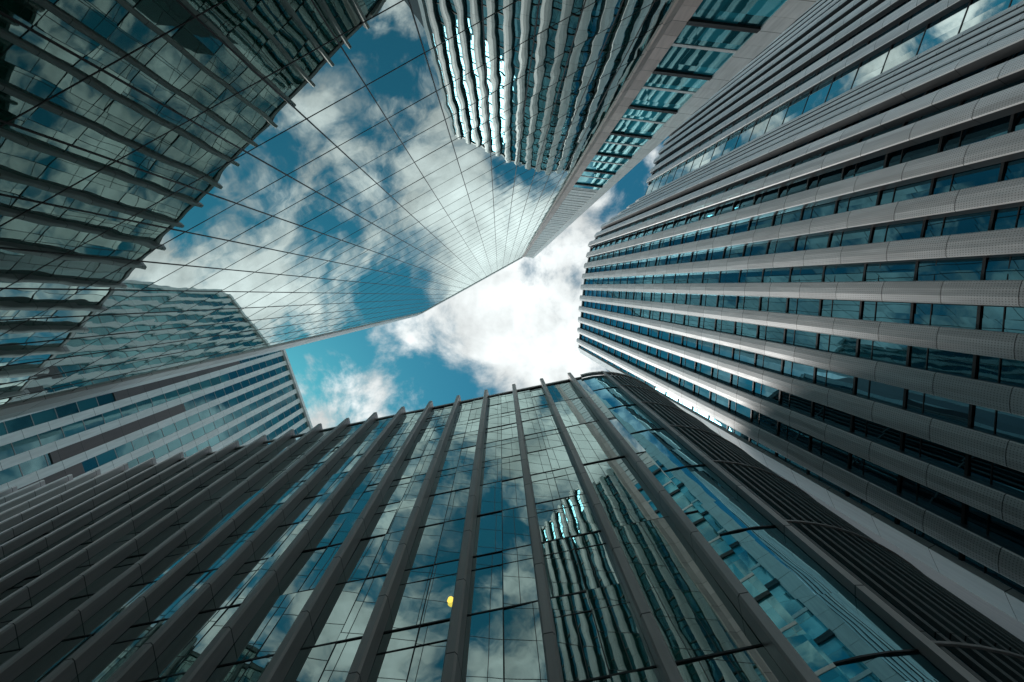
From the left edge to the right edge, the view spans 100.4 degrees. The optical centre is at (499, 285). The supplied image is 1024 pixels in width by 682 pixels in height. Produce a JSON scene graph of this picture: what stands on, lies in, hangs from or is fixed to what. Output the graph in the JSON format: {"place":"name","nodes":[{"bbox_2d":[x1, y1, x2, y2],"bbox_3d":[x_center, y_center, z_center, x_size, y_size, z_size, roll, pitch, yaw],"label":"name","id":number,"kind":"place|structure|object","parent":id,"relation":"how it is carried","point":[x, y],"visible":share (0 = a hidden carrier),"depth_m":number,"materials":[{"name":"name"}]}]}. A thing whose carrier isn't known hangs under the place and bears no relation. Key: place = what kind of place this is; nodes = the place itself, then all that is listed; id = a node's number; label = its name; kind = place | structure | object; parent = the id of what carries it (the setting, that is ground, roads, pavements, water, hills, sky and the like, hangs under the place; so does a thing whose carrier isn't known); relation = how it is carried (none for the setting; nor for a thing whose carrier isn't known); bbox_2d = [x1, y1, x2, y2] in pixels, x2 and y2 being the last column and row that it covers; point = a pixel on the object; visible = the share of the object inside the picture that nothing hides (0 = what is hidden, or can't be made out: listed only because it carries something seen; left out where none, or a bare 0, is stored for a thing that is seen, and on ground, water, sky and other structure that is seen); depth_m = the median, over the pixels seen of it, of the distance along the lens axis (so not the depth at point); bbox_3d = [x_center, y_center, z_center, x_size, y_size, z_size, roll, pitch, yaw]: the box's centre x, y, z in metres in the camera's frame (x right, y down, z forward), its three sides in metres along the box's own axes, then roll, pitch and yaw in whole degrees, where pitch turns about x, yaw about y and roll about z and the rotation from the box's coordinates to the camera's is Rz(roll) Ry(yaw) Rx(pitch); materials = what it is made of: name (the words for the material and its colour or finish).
{"place":"outdoors","nodes":[
{"label":"outdoors","id":0,"kind":"place"},
{"bbox_2d":[285,136,668,428],"label":"sky","id":1,"kind":"structure","parent":0,"point":[518,325],"materials":[{"name":"white"}]},
{"bbox_2d":[576,0,1023,641],"bbox_3d":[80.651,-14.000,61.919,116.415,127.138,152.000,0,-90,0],"label":"ribbed panel tower","id":2,"kind":"structure","parent":0,"point":[804,264],"depth_m":38.63,"materials":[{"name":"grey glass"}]},
{"label":"ground","id":3,"kind":"structure","parent":0,"visible":0},
{"bbox_2d":[0,349,312,490],"bbox_3d":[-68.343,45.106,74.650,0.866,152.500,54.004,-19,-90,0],"label":"white piers","id":4,"kind":"structure","parent":3,"relation":"on","point":[69,455],"depth_m":90.87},
{"bbox_2d":[0,350,307,484],"bbox_3d":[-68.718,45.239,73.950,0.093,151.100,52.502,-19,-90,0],"label":"glazing","id":5,"kind":"structure","parent":4,"relation":"attached to","point":[22,446],"depth_m":95.22,"materials":[{"name":"blue glass"}]},
{"bbox_2d":[3,352,307,475],"bbox_3d":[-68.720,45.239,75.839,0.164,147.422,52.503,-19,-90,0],"label":"floor lines","id":6,"kind":"object","parent":5,"relation":"attached to","point":[174,423],"visible":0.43,"depth_m":100.38,"materials":[{"name":"metal"}]},
{"bbox_2d":[0,0,817,420],"bbox_3d":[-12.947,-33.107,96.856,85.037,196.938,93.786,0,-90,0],"label":"mirror glass tower","id":7,"kind":"structure","parent":3,"relation":"on","point":[188,186],"depth_m":32.29,"materials":[{"name":"glass"}]},
{"bbox_2d":[0,375,1001,681],"bbox_3d":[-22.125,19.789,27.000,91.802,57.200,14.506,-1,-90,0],"label":"glazing","id":8,"kind":"structure","parent":3,"relation":"on","point":[822,619],"depth_m":21.85,"materials":[{"name":"teal glass"}]},
{"bbox_2d":[0,371,1023,681],"bbox_3d":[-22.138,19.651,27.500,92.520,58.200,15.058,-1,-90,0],"label":"vertical fins","id":9,"kind":"object","parent":3,"relation":"on","point":[982,639],"visible":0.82,"depth_m":24.34,"materials":[{"name":"grey metal"}]},
{"bbox_2d":[447,596,452,602],"bbox_3d":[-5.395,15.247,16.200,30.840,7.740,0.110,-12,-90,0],"label":"round lamps","id":10,"kind":"object","parent":9,"relation":"attached to","point":[450,599],"visible":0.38,"depth_m":19.82,"materials":[{"name":"yellow"}]},
{"bbox_2d":[0,378,918,681],"bbox_3d":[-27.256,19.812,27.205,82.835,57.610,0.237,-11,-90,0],"label":"mullions","id":11,"kind":"object","parent":9,"relation":"attached to","point":[892,652],"visible":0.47,"depth_m":22.92,"materials":[{"name":"metal"}]},
{"bbox_2d":[538,380,994,674],"bbox_3d":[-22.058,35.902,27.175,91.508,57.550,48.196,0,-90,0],"label":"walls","id":12,"kind":"structure","parent":3,"relation":"on","point":[699,512],"depth_m":22.47,"materials":[{"name":"metal"}]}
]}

